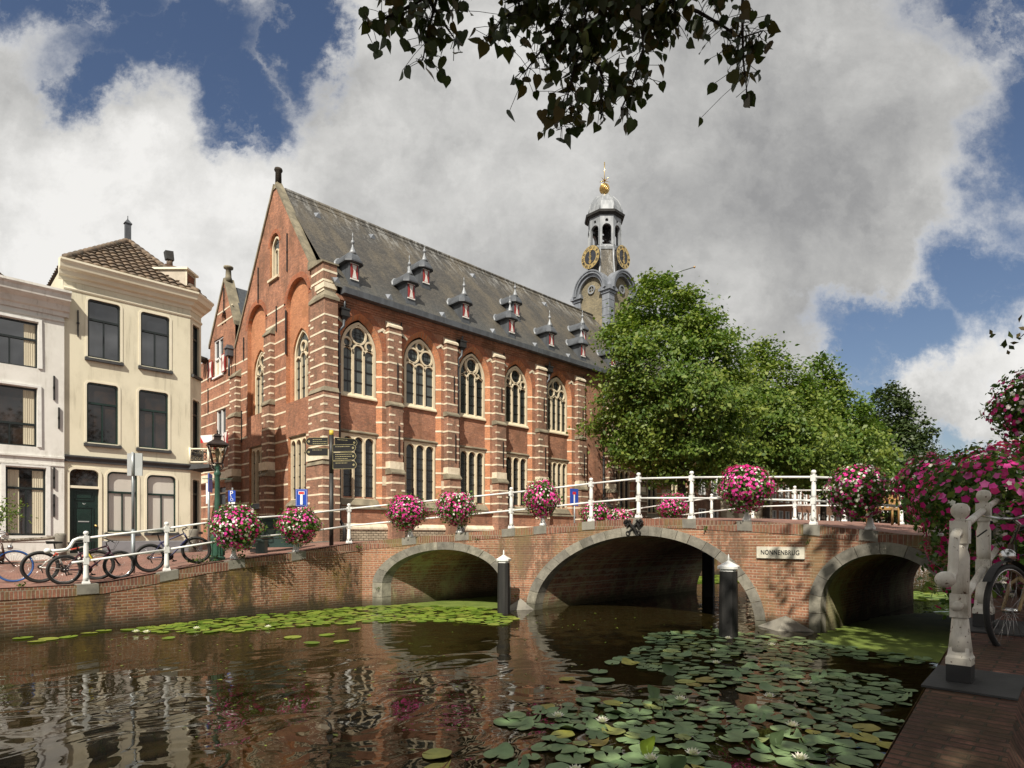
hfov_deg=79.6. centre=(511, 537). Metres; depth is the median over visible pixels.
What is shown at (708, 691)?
lily pad
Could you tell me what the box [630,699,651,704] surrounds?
lily pad
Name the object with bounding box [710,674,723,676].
lily pad
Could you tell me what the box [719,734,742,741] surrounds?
lily pad
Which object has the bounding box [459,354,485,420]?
window
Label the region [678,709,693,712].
lily pad
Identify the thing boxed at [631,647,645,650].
lily pad
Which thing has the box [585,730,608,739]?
lily pad
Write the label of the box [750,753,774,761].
lily pad
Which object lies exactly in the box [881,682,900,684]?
lily pad
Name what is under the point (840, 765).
lily pad
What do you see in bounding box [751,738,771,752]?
lily pad
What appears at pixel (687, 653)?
lily pad
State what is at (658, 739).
lily pad
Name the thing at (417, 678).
floating leaves
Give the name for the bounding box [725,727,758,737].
lily pad
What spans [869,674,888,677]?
lily pad
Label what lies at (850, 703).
lily pad
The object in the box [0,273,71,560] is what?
white house
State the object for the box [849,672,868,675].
lily pad
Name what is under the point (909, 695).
lily pad
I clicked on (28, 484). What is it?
window
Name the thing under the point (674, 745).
lily pad
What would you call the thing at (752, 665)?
lily pad
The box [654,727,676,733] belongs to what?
lily pad
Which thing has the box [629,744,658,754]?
lily pad
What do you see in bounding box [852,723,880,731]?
lily pad
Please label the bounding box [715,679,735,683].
lily pad
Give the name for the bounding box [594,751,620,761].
lily pad
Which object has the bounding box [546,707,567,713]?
lily pad
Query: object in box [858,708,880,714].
lily pad
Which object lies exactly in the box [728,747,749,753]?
lily pad
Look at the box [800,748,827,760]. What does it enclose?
lily pad
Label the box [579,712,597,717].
lily pad
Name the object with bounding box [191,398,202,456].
window
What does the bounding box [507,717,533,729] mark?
lily pad
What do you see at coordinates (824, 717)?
lily pad
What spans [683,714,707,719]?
lily pad
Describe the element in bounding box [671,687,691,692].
lily pad
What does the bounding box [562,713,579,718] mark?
lily pad
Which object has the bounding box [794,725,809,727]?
lily pad
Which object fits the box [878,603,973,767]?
quay wall
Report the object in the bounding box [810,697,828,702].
lily pad
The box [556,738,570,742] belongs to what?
lily pad
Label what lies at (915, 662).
lily pad
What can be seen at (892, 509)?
bench
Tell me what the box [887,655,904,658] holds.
lily pad
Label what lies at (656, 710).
lily pad
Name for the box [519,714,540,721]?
lily pad
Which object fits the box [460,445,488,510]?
window
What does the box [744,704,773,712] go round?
lily pad
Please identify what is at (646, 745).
lily leaf
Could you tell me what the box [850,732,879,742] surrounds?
lily pad
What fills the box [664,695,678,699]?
lily pad
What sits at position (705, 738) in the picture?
lily pad
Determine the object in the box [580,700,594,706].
lily pad
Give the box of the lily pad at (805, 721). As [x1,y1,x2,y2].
[790,717,815,724]
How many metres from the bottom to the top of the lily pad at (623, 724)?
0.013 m
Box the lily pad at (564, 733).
[551,730,574,737]
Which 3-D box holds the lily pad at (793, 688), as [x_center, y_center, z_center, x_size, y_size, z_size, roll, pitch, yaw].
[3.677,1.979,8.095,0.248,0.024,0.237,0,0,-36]
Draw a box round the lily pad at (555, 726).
[545,724,560,728]
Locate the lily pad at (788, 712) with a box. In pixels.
[781,710,799,715]
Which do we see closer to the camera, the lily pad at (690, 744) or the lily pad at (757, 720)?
the lily pad at (690, 744)
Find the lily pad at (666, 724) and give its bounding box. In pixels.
[656,722,674,726]
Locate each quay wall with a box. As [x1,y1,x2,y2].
[0,542,361,636]
[700,558,721,575]
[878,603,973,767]
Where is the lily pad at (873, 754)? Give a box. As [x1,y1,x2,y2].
[855,749,884,758]
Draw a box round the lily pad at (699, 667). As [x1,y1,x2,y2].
[693,666,709,668]
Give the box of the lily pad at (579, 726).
[558,723,587,729]
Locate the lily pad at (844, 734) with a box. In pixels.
[835,732,852,737]
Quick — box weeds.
[15,545,362,586]
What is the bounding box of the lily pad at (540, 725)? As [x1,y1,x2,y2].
[530,723,545,727]
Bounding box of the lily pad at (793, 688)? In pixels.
[782,685,800,690]
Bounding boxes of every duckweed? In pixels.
[388,596,496,608]
[816,613,951,662]
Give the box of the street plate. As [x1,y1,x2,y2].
[201,435,211,442]
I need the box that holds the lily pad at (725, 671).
[714,669,733,673]
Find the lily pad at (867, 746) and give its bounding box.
[856,742,879,750]
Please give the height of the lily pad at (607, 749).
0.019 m
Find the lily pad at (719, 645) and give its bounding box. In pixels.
[713,644,730,647]
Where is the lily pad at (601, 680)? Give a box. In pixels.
[592,678,614,682]
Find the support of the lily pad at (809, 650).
on the water
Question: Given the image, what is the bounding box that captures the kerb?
[4,541,328,563]
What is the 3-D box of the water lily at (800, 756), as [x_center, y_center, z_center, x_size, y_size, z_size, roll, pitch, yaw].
[2.561,1.940,5.451,0.157,0.060,0.155,0,0,-26]
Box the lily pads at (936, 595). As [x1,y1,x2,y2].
[698,575,947,599]
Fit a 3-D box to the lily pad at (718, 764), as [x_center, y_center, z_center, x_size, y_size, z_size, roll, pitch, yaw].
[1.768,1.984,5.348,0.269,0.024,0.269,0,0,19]
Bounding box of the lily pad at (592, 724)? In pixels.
[585,719,606,730]
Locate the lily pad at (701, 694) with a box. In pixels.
[696,691,709,695]
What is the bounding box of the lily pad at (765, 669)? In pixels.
[759,667,772,670]
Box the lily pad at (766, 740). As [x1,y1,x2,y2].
[754,737,769,742]
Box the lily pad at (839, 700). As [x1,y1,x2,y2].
[830,697,846,705]
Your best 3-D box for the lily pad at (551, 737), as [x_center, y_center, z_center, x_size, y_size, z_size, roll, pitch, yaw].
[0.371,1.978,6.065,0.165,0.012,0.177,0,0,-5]
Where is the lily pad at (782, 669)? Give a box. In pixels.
[773,667,791,671]
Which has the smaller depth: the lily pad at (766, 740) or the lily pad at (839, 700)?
the lily pad at (766, 740)
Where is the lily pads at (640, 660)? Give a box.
[531,629,924,725]
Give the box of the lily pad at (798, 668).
[791,667,811,669]
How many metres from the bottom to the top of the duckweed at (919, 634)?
0.001 m
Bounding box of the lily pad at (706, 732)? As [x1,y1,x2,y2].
[700,730,714,733]
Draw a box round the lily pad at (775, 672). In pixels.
[765,670,780,673]
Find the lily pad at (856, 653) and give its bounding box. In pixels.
[850,652,867,655]
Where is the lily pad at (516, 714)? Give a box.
[503,711,525,717]
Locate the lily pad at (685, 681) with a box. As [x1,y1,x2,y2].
[676,679,695,682]
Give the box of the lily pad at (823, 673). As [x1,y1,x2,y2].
[809,670,826,677]
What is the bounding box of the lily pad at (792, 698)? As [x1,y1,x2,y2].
[784,696,806,700]
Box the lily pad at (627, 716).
[619,713,637,718]
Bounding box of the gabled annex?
[201,265,246,540]
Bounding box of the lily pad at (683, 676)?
[674,674,691,678]
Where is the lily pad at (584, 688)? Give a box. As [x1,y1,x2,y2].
[575,686,597,691]
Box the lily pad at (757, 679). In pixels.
[747,677,771,682]
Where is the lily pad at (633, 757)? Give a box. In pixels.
[621,752,653,762]
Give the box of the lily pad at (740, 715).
[726,712,746,717]
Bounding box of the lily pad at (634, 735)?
[624,731,640,738]
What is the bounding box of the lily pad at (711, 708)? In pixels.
[699,705,721,711]
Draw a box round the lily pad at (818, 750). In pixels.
[807,747,826,752]
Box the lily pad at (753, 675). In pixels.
[747,674,764,677]
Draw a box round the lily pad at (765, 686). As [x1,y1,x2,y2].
[759,682,784,691]
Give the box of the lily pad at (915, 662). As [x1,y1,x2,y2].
[904,661,921,663]
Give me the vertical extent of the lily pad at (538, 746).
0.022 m
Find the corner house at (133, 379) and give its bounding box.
[47,216,220,555]
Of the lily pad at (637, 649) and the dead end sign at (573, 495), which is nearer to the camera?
the lily pad at (637, 649)
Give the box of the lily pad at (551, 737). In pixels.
[541,735,556,740]
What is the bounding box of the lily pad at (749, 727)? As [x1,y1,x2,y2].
[741,724,756,729]
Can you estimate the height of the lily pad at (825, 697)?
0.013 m
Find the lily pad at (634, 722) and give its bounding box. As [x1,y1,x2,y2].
[626,720,641,724]
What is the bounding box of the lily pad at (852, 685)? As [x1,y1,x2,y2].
[843,682,861,686]
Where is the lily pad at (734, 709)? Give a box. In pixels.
[723,707,740,712]
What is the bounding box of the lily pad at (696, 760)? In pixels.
[686,756,704,764]
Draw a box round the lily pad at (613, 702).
[603,700,622,705]
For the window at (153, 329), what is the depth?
24.26 m
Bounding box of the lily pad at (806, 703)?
[798,702,815,704]
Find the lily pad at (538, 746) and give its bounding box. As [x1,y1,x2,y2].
[531,742,551,750]
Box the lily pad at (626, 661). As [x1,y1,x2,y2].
[621,657,638,664]
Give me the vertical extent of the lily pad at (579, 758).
0.019 m
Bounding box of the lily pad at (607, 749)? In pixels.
[601,746,622,752]
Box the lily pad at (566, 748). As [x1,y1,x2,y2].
[546,743,577,752]
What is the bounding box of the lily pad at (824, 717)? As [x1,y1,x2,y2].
[809,710,837,721]
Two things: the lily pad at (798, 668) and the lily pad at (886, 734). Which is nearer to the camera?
the lily pad at (886, 734)
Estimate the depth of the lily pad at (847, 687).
8.15 m
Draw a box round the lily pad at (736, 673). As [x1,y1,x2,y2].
[722,670,741,677]
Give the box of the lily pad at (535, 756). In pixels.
[524,753,540,759]
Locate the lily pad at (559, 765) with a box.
[546,762,569,767]
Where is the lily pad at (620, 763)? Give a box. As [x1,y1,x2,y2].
[607,759,630,767]
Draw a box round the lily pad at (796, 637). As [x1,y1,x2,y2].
[791,636,805,638]
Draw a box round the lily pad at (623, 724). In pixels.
[613,722,633,727]
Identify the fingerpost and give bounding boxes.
[306,430,356,545]
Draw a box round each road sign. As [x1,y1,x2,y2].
[127,452,142,572]
[206,473,212,541]
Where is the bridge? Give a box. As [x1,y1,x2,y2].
[362,518,975,632]
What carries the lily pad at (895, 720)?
on the water
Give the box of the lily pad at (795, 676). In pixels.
[785,674,803,678]
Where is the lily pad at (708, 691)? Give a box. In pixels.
[700,689,719,692]
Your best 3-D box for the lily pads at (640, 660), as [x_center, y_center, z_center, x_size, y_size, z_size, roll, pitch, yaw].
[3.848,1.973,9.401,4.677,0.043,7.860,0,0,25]
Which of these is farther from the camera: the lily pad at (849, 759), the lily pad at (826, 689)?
the lily pad at (826, 689)
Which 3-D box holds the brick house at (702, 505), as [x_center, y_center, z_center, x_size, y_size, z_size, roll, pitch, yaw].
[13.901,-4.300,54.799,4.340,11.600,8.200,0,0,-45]
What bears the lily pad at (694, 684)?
on the water
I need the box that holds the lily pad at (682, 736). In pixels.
[674,734,691,739]
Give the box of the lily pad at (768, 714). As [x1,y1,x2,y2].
[756,711,783,719]
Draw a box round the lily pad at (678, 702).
[666,698,687,704]
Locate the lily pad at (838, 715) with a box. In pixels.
[828,713,843,716]
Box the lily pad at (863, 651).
[850,650,868,652]
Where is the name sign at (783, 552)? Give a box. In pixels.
[757,546,804,558]
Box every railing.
[44,470,943,583]
[615,486,911,523]
[934,484,1014,683]
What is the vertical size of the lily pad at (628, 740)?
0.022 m
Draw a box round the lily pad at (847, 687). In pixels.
[835,685,854,689]
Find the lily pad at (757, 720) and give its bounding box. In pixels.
[751,713,765,722]
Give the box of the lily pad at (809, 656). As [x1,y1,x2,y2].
[801,655,818,657]
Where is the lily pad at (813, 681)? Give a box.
[798,680,819,683]
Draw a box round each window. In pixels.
[0,312,42,368]
[0,380,41,446]
[1,463,50,535]
[84,380,121,448]
[85,297,123,365]
[104,470,140,535]
[136,388,171,453]
[138,310,172,373]
[144,473,179,535]
[191,323,202,380]
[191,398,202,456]
[191,478,202,533]
[209,337,225,379]
[211,407,227,451]
[220,487,225,509]
[250,444,261,508]
[255,351,263,414]
[267,236,279,283]
[285,433,305,506]
[295,329,307,400]
[340,322,376,401]
[341,429,379,505]
[403,339,436,411]
[403,437,437,508]
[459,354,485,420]
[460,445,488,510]
[505,366,528,428]
[506,451,529,512]
[547,377,567,435]
[548,457,570,513]
[588,285,595,293]
[616,467,629,515]
[619,285,624,293]
[645,475,658,517]
[671,480,677,493]
[699,478,705,494]
[699,509,705,517]
[711,479,717,496]
[711,509,717,517]
[772,483,776,501]
[772,510,776,518]
[779,487,782,502]
[779,511,782,518]
[785,485,789,502]
[785,511,789,518]
[798,491,801,504]
[798,512,801,519]
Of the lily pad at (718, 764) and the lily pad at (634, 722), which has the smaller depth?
the lily pad at (718, 764)
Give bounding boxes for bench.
[866,495,899,524]
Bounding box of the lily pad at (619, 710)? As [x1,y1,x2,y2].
[604,707,629,713]
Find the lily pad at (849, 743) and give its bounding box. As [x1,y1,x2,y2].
[834,739,859,747]
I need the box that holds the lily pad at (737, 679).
[732,678,746,680]
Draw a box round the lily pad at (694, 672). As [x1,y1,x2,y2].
[688,671,706,673]
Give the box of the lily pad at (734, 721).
[727,719,747,724]
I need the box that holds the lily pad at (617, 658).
[612,657,630,660]
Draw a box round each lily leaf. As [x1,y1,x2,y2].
[640,736,654,754]
[647,684,659,698]
[657,756,686,767]
[661,664,678,675]
[769,729,783,747]
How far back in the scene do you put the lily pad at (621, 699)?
7.55 m
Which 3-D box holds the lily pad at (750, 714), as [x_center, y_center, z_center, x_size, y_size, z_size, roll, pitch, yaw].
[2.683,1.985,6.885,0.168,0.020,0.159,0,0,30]
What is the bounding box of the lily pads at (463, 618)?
[12,605,519,643]
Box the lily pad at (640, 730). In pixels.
[628,727,651,733]
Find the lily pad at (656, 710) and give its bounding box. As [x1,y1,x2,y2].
[650,706,665,712]
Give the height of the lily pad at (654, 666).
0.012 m
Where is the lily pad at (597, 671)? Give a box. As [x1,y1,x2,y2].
[588,669,607,672]
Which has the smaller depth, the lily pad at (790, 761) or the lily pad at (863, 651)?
the lily pad at (790, 761)
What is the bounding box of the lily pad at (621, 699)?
[613,697,629,701]
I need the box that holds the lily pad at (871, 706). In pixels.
[858,703,881,708]
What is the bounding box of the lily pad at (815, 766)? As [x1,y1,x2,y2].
[804,764,833,767]
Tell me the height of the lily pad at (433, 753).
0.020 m
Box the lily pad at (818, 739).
[803,734,833,743]
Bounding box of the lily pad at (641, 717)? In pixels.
[637,715,652,719]
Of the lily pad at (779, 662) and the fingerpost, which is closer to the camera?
the lily pad at (779, 662)
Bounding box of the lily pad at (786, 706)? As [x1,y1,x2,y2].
[770,703,795,709]
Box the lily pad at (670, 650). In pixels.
[663,649,680,652]
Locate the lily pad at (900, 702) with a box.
[894,699,911,705]
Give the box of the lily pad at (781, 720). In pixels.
[772,718,795,722]
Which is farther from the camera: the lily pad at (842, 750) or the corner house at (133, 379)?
the corner house at (133, 379)
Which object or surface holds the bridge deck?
attached to the bridge
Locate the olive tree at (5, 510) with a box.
[0,491,37,563]
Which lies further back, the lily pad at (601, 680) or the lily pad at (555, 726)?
the lily pad at (601, 680)
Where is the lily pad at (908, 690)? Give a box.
[896,688,917,691]
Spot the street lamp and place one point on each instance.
(217, 442)
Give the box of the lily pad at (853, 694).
[842,692,861,695]
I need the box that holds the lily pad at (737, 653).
[728,651,744,654]
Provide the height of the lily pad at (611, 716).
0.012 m
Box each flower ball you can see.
[204,502,267,552]
[273,504,324,546]
[382,493,432,532]
[431,489,480,529]
[522,476,563,519]
[578,499,610,521]
[603,506,634,520]
[655,491,689,517]
[713,462,782,514]
[818,460,894,522]
[884,446,968,534]
[902,435,1023,619]
[924,433,1023,554]
[975,367,1023,450]
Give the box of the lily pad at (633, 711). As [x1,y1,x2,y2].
[626,708,651,714]
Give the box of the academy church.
[224,167,695,553]
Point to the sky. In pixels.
(868, 203)
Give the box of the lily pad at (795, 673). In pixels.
[783,671,805,675]
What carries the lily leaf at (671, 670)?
on the water
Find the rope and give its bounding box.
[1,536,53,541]
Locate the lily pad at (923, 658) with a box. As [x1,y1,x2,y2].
[913,656,931,659]
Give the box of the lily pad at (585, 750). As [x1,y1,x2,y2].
[575,748,594,753]
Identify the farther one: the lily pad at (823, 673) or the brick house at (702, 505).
the brick house at (702, 505)
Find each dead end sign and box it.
[296,489,307,545]
[570,489,577,522]
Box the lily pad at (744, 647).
[737,646,751,648]
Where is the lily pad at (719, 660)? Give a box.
[704,659,722,662]
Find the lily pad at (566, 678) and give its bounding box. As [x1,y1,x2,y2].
[559,677,574,680]
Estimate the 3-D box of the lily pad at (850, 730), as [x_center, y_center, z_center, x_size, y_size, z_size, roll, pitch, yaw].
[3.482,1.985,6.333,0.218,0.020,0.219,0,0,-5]
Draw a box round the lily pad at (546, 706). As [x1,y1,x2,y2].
[541,703,554,708]
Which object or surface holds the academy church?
on the street
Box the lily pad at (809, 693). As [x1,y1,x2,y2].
[796,692,818,695]
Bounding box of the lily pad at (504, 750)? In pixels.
[483,742,513,758]
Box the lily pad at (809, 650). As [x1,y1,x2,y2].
[805,649,818,651]
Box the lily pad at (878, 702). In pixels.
[865,699,892,704]
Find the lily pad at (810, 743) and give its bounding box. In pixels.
[799,736,815,745]
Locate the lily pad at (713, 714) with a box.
[706,712,724,717]
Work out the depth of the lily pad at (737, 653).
10.54 m
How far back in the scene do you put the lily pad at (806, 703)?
7.36 m
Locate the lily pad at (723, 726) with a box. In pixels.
[717,723,730,729]
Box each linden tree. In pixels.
[358,0,780,149]
[566,265,774,517]
[688,331,866,518]
[768,349,903,520]
[816,433,911,521]
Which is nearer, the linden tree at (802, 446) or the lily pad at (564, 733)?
the lily pad at (564, 733)
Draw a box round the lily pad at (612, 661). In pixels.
[604,660,619,663]
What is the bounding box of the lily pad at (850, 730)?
[838,727,860,733]
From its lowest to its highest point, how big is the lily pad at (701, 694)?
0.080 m
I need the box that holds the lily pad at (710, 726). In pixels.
[702,725,716,728]
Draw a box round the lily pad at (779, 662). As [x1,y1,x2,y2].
[771,661,789,664]
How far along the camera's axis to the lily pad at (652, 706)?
7.21 m
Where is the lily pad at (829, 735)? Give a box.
[817,732,840,737]
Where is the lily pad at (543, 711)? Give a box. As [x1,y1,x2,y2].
[532,706,546,713]
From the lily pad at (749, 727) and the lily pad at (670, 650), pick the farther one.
the lily pad at (670, 650)
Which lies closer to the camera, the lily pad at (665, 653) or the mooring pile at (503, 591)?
the lily pad at (665, 653)
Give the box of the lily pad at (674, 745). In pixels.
[666,743,681,748]
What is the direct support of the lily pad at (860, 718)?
on the water
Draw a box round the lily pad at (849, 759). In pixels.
[836,755,872,767]
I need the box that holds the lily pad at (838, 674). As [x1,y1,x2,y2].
[827,672,851,676]
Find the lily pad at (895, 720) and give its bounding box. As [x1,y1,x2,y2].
[891,718,903,721]
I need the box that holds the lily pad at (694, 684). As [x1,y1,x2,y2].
[686,683,701,686]
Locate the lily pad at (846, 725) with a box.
[834,722,851,727]
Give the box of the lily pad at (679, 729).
[675,724,699,735]
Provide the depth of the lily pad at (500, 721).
6.66 m
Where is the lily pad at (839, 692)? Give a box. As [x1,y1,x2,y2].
[818,688,843,696]
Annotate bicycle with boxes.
[0,531,33,581]
[19,539,114,582]
[45,538,134,584]
[133,527,211,571]
[977,514,1023,646]
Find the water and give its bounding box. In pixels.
[0,566,948,767]
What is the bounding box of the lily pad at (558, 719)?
[554,717,569,721]
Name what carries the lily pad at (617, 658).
on the water
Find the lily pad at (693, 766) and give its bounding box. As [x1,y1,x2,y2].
[684,764,704,767]
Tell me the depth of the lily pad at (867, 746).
5.85 m
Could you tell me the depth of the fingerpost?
18.03 m
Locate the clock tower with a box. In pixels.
[570,162,637,344]
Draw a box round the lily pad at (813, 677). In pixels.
[811,675,828,682]
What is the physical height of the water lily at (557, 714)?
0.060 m
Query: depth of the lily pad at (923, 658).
10.15 m
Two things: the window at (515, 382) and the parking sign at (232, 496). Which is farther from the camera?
the window at (515, 382)
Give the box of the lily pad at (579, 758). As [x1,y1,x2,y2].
[555,752,590,763]
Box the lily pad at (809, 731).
[805,729,820,733]
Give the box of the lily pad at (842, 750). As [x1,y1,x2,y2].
[828,746,857,755]
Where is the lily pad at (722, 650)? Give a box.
[713,647,730,652]
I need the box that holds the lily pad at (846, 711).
[832,708,862,715]
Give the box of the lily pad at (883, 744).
[875,740,891,748]
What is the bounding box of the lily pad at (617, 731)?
[602,724,625,734]
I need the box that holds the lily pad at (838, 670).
[826,669,845,671]
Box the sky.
[0,0,1023,465]
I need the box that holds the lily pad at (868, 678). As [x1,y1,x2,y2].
[856,674,879,679]
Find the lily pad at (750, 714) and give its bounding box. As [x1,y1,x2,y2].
[745,713,758,716]
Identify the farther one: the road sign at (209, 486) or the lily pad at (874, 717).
the road sign at (209, 486)
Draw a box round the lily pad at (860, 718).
[851,716,867,720]
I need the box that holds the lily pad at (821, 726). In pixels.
[813,724,836,730]
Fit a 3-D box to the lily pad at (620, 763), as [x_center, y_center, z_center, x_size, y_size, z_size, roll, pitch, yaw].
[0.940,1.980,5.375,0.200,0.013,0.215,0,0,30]
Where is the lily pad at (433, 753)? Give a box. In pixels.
[422,748,451,758]
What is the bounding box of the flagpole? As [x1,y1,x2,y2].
[648,266,694,365]
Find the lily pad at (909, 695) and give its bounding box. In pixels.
[896,691,911,696]
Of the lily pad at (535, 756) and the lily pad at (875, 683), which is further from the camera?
the lily pad at (875, 683)
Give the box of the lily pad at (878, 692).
[869,690,894,694]
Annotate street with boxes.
[0,541,366,587]
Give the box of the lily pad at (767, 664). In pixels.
[761,663,778,665]
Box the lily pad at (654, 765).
[642,763,659,767]
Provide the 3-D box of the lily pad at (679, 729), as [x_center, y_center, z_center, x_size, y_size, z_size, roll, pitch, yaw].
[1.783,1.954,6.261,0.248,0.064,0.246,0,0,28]
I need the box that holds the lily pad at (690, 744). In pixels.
[679,740,708,750]
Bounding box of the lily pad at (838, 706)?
[825,702,840,708]
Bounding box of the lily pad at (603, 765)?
[591,763,614,767]
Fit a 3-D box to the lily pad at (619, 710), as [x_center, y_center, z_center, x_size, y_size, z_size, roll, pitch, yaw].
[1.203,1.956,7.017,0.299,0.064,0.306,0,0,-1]
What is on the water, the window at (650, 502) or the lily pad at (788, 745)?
the lily pad at (788, 745)
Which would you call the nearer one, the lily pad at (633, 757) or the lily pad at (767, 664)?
the lily pad at (633, 757)
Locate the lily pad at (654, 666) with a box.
[649,664,661,667]
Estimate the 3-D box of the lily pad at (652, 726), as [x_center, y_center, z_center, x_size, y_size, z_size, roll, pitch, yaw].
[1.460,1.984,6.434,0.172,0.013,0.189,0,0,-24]
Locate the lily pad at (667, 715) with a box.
[654,709,674,718]
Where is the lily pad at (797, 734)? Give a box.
[784,728,801,738]
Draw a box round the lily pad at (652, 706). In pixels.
[641,701,661,709]
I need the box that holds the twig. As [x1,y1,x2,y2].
[989,315,1023,354]
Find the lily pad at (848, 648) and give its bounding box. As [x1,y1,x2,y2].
[838,647,855,650]
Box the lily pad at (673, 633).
[665,631,678,634]
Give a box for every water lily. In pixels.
[553,712,562,716]
[566,764,580,767]
[596,716,608,721]
[643,752,657,759]
[675,695,685,700]
[685,747,700,754]
[765,692,773,697]
[784,720,798,726]
[791,752,808,759]
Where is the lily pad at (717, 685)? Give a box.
[708,684,726,687]
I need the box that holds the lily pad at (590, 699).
[575,697,600,702]
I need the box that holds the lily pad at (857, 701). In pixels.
[850,699,865,702]
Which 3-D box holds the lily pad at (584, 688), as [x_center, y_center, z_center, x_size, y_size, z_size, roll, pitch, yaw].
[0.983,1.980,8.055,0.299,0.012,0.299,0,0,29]
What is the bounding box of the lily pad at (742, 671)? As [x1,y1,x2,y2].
[734,667,753,673]
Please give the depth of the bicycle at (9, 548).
13.66 m
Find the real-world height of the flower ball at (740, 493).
1.244 m
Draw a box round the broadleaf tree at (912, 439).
[855,380,950,524]
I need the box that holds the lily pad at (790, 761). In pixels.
[775,757,809,767]
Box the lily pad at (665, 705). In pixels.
[658,703,672,706]
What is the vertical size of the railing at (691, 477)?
2.700 m
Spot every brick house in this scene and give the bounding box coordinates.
[695,478,720,517]
[772,479,811,519]
[816,493,853,521]
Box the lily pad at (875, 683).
[867,682,884,685]
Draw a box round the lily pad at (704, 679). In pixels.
[695,677,716,682]
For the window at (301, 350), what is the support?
in the academy church
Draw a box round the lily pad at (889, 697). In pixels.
[879,693,908,700]
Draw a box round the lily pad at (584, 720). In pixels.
[582,714,598,722]
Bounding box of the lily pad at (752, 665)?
[741,662,759,669]
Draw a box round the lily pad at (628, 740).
[616,737,639,743]
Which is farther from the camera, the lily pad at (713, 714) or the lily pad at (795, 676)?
the lily pad at (795, 676)
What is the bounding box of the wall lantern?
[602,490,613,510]
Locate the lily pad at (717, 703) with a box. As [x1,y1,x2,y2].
[707,700,733,707]
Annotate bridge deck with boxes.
[652,518,946,535]
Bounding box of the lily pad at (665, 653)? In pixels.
[660,652,674,654]
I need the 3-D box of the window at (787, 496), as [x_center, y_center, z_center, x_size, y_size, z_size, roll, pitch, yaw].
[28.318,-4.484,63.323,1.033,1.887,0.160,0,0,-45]
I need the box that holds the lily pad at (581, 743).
[572,741,587,745]
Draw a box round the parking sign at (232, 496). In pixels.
[228,488,235,506]
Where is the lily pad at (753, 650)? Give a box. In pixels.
[746,649,762,651]
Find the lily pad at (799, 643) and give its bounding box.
[795,642,809,644]
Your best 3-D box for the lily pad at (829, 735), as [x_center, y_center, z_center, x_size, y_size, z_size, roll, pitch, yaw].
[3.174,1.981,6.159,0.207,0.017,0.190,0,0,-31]
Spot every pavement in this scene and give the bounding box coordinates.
[881,581,1023,767]
[921,617,1023,700]
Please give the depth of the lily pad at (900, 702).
7.39 m
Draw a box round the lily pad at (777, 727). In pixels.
[770,725,794,731]
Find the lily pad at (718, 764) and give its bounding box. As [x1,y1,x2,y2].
[702,760,730,767]
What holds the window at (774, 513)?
in the brick house at (802, 512)
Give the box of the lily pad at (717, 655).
[711,654,729,656]
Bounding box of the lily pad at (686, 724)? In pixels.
[674,721,697,728]
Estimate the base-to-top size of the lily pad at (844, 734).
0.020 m
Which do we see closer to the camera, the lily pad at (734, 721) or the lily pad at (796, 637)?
the lily pad at (734, 721)
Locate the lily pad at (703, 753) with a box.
[686,751,707,755]
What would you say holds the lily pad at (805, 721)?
on the water
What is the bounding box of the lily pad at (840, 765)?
[829,763,850,767]
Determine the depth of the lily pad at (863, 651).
10.76 m
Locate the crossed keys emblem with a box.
[623,518,642,535]
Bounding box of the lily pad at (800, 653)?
[793,652,810,654]
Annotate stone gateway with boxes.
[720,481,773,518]
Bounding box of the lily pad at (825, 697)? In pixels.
[817,695,834,699]
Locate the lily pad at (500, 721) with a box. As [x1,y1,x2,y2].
[493,716,524,725]
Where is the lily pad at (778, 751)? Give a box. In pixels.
[770,744,792,756]
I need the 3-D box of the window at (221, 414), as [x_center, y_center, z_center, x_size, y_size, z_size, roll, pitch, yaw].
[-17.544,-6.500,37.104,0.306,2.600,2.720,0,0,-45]
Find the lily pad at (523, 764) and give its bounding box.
[507,754,528,767]
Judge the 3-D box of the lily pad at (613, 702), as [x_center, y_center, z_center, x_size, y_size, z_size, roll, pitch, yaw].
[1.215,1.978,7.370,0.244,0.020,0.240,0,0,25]
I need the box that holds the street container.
[244,518,298,551]
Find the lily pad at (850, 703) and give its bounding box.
[845,701,860,705]
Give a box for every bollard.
[54,533,66,560]
[189,529,198,551]
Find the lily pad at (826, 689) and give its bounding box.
[815,687,832,691]
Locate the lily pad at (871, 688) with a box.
[859,686,880,689]
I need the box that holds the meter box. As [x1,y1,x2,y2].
[255,540,268,552]
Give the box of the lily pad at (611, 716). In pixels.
[600,714,618,718]
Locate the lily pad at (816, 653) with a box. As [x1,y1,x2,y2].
[809,652,826,654]
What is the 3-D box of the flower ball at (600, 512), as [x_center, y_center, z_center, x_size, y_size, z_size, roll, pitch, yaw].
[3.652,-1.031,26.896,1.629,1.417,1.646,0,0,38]
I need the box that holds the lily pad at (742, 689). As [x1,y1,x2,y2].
[735,687,759,691]
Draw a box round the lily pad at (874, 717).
[861,714,892,721]
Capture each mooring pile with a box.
[496,550,510,613]
[701,550,714,596]
[717,554,739,638]
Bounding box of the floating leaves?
[85,607,880,767]
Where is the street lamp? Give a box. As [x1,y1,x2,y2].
[202,430,228,560]
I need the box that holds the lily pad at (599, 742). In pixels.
[587,737,608,745]
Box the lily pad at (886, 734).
[872,731,896,739]
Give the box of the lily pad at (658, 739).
[639,733,671,742]
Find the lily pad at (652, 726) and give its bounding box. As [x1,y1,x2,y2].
[643,724,658,729]
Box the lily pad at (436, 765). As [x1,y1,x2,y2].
[424,760,450,767]
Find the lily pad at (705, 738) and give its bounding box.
[693,732,715,741]
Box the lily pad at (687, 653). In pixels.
[675,650,691,655]
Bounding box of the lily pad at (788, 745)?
[775,741,807,751]
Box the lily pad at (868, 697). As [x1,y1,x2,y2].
[857,695,880,700]

